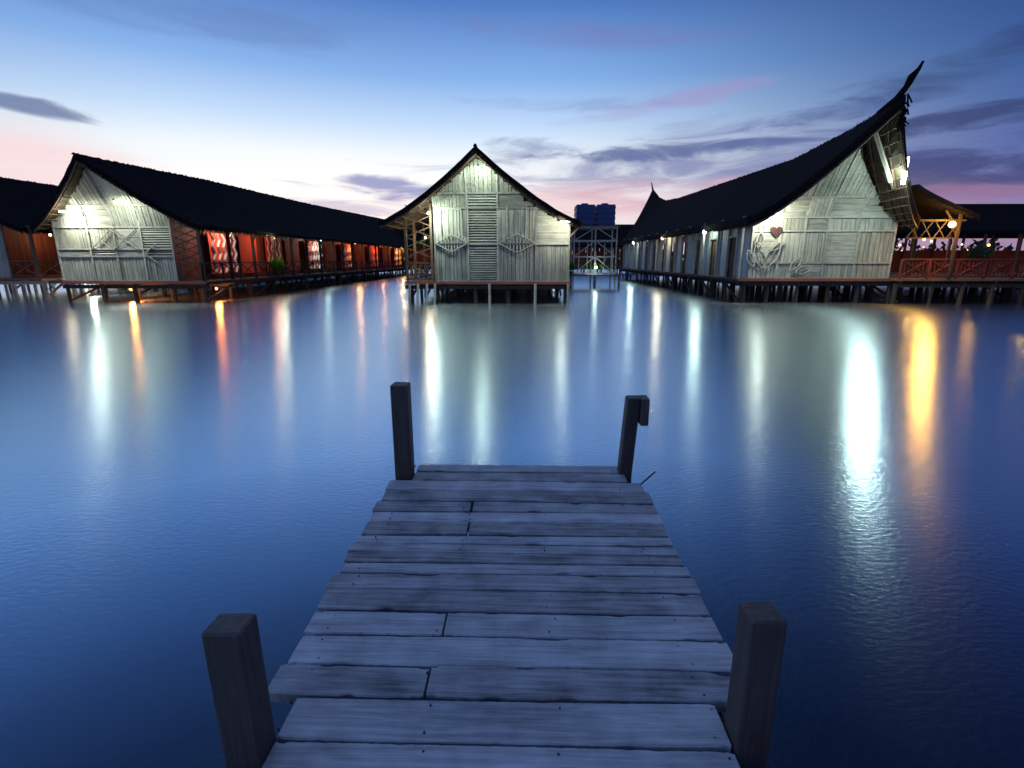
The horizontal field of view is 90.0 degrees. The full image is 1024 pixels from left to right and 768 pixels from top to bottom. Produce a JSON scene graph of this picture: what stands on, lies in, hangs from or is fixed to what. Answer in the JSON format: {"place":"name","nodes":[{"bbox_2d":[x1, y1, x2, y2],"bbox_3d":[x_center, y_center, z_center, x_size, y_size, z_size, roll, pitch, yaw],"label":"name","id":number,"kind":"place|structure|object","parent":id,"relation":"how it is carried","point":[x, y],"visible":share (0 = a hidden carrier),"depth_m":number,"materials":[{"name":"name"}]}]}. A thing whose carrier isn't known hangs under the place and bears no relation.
{"place":"outdoors","nodes":[
{"label":"outdoors","id":0,"kind":"place"},
{"bbox_2d":[416,236,433,264],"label":"garden tree","id":1,"kind":"object","parent":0,"point":[427,241],"visible":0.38,"depth_m":80.73,"materials":[{"name":"green plant"}]},
{"bbox_2d":[433,159,567,280],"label":"gable wall","id":2,"kind":"structure","parent":0,"point":[456,269],"depth_m":27.67,"materials":[{"name":"beige wood"}]},
{"bbox_2d":[431,168,569,280],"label":"gable trim","id":3,"kind":"structure","parent":2,"relation":"attached to","point":[498,243],"depth_m":27.54,"materials":[{"name":"beige wood"}]},
{"bbox_2d":[467,194,568,280],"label":"gable slats","id":4,"kind":"object","parent":2,"relation":"attached to","point":[548,226],"visible":0.95,"depth_m":27.50,"materials":[{"name":"grey wood"}]},
{"bbox_2d":[0,269,1023,767],"bbox_3d":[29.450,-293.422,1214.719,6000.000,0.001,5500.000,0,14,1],"label":"water","id":5,"kind":"structure","parent":0,"point":[838,483],"depth_m":6.07,"materials":[{"name":"blue liquid"}]},
{"bbox_2d":[0,177,153,299],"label":"stilt longhouse","id":6,"kind":"structure","parent":5,"relation":"in","point":[28,257],"depth_m":31.91,"materials":[{"name":"red wood"}]},
{"bbox_2d":[30,152,411,302],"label":"stilt longhouse","id":7,"kind":"structure","parent":5,"relation":"in","point":[109,224],"depth_m":29.69,"materials":[{"name":"brown wood"}]},
{"bbox_2d":[264,254,287,276],"bbox_3d":[-16.801,-8.524,36.687,2.346,1.597,2.337,0,14,1],"label":"potted palm","id":8,"kind":"object","parent":7,"relation":"on","point":[277,265],"visible":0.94,"depth_m":36.47,"materials":[{"name":"green plant"}]},
{"bbox_2d":[405,284,571,303],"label":"stilts","id":9,"kind":"object","parent":5,"relation":"in","point":[476,288],"visible":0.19,"depth_m":28.38,"materials":[{"name":"brown wood"}]},
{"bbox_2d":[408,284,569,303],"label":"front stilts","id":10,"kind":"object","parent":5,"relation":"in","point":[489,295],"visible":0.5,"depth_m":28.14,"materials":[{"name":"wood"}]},
{"bbox_2d":[201,382,787,767],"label":"wooden jetty","id":11,"kind":"object","parent":5,"relation":"in","point":[577,628],"visible":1,"depth_m":2.13,"materials":[{"name":"wood"}]},
{"bbox_2d":[370,224,654,273],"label":"pavilion","id":12,"kind":"structure","parent":5,"relation":"in","point":[624,230],"depth_m":86.67,"materials":[{"name":"red wood"}]},
{"bbox_2d":[569,203,620,288],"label":"water tank tower","id":13,"kind":"structure","parent":5,"relation":"in","point":[601,217],"depth_m":42.20,"materials":[{"name":"blue plastic"}]},
{"bbox_2d":[569,261,577,274],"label":"potted plant","id":14,"kind":"object","parent":13,"relation":"on","point":[572,267],"visible":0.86,"depth_m":42.27,"materials":[{"name":"green plant"}]},
{"bbox_2d":[619,269,891,302],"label":"stilts","id":15,"kind":"object","parent":5,"relation":"in","point":[768,286],"visible":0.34,"depth_m":30.90,"materials":[{"name":"brown wood"}]},
{"bbox_2d":[787,184,1023,303],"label":"terrace annex","id":16,"kind":"object","parent":5,"relation":"in","point":[931,207],"visible":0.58,"depth_m":27.81,"materials":[{"name":"brown wood"}]},
{"bbox_2d":[961,244,996,273],"bbox_3d":[32.976,-8.791,36.145,1.897,2.098,1.869,0,14,1],"label":"garden tree","id":17,"kind":"object","parent":16,"relation":"on","point":[975,252],"visible":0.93,"depth_m":35.90,"materials":[{"name":"green plant"}]},
{"bbox_2d":[890,204,1023,272],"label":"waterfront pavilion","id":18,"kind":"structure","parent":5,"relation":"in","point":[1001,221],"depth_m":41.88,"materials":[{"name":"red wood"}]},
{"bbox_2d":[0,0,1023,259],"label":"sky","id":19,"kind":"structure","parent":0,"point":[362,107],"materials":[{"name":"blue"}]},
{"bbox_2d":[620,268,737,279],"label":"floor","id":20,"kind":"structure","parent":0,"point":[709,275],"depth_m":38.92,"materials":[{"name":"wood"}]},
{"bbox_2d":[625,237,738,276],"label":"doors","id":21,"kind":"structure","parent":20,"relation":"on","point":[732,257],"depth_m":34.31,"materials":[{"name":"wood"}]},
{"bbox_2d":[623,216,752,278],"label":"side wall","id":22,"kind":"structure","parent":20,"relation":"on","point":[724,248],"depth_m":38.11,"materials":[{"name":"grey wood"}]},
{"bbox_2d":[620,94,920,244],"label":"thatched roof","id":23,"kind":"structure","parent":22,"relation":"on","point":[756,196],"depth_m":29.03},
{"bbox_2d":[651,60,923,197],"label":"roof horns","id":24,"kind":"object","parent":23,"relation":"attached to","point":[911,77],"visible":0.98,"depth_m":22.07},
{"bbox_2d":[713,109,917,231],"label":"rafters","id":25,"kind":"object","parent":23,"relation":"attached to","point":[900,154],"visible":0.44,"depth_m":25.35,"materials":[{"name":"wood"}]},
{"bbox_2d":[874,132,893,189],"bbox_3d":[18.889,-10.656,25.466,4.773,3.129,0.468,-10,17,-35],"label":"gable strut","id":26,"kind":"object","parent":23,"relation":"attached to","point":[883,157],"visible":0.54,"depth_m":24.63,"materials":[{"name":"white wood"}]},
{"bbox_2d":[901,157,909,184],"bbox_3d":[18.772,-10.176,24.451,0.166,1.200,0.166,0,14,1],"label":"lamp tube","id":27,"kind":"object","parent":23,"relation":"attached to","point":[903,180],"visible":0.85,"depth_m":24.48,"materials":[{"name":"white"}]},
{"bbox_2d":[695,238,731,269],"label":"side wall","id":28,"kind":"structure","parent":20,"relation":"on","point":[711,254],"depth_m":54.79,"materials":[{"name":"grey wood"}]},
{"bbox_2d":[738,278,892,280],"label":"floor fascia","id":29,"kind":"structure","parent":20,"relation":"attached to","point":[814,279],"depth_m":28.34,"materials":[{"name":"red wood"}]},
{"bbox_2d":[752,170,891,277],"bbox_3d":[16.994,-8.826,26.888,7.650,6.484,2.028,0,14,1],"label":"gable backing","id":30,"kind":"object","parent":20,"relation":"on","point":[879,204],"visible":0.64,"depth_m":28.02,"materials":[{"name":"grey wood"}]},
{"bbox_2d":[770,227,782,237],"bbox_3d":[14.409,-8.272,27.929,0.672,0.607,0.050,0,14,1],"label":"heart sign","id":31,"kind":"object","parent":30,"relation":"attached to","point":[775,231],"visible":1,"depth_m":27.89,"materials":[{"name":"paint"}]},
{"bbox_2d":[749,149,895,277],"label":"gable wall","id":32,"kind":"structure","parent":0,"point":[875,247],"depth_m":27.97,"materials":[{"name":"beige wood"}]},
{"bbox_2d":[751,198,889,277],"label":"gable slats","id":33,"kind":"object","parent":32,"relation":"attached to","point":[841,243],"visible":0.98,"depth_m":27.94,"materials":[{"name":"grey wood"}]},
{"bbox_2d":[746,149,897,277],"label":"gable trim","id":34,"kind":"structure","parent":32,"relation":"attached to","point":[800,263],"depth_m":27.99,"materials":[{"name":"beige wood"}]},
{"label":"floor","id":35,"kind":"structure","parent":0,"visible":0},
{"bbox_2d":[389,201,585,280],"bbox_3d":[-1.166,-10.166,37.857,10.659,4.235,21.792,0,14,1],"label":"balcony timber","id":36,"kind":"object","parent":35,"relation":"on","point":[425,270],"visible":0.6,"depth_m":28.02,"materials":[{"name":"wood"}]},
{"bbox_2d":[378,143,580,238],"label":"thatched roof","id":37,"kind":"structure","parent":36,"relation":"on","point":[418,225],"depth_m":26.08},
{"bbox_2d":[379,151,579,229],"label":"rafters","id":38,"kind":"object","parent":37,"relation":"attached to","point":[445,182],"visible":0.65,"depth_m":26.33,"materials":[{"name":"wood"}]},
{"bbox_2d":[405,281,570,283],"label":"floor fascia","id":39,"kind":"structure","parent":35,"relation":"attached to","point":[488,282],"depth_m":28.06,"materials":[{"name":"red wood"}]},
{"bbox_2d":[436,158,567,280],"bbox_3d":[-0.561,-8.507,26.950,7.250,6.134,1.287,0,14,1],"label":"gable backing","id":40,"kind":"object","parent":35,"relation":"on","point":[525,199],"visible":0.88,"depth_m":27.78,"materials":[{"name":"grey wood"}]},
{"bbox_3d":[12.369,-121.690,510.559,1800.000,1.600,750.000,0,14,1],"label":"far shore ground","id":41,"kind":"structure","parent":0,"visible":0},
{"bbox_2d":[404,238,1013,265],"bbox_3d":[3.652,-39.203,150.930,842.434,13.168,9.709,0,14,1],"label":"distant trees","id":42,"kind":"object","parent":41,"relation":"on","point":[977,243],"visible":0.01,"depth_m":148.03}
]}

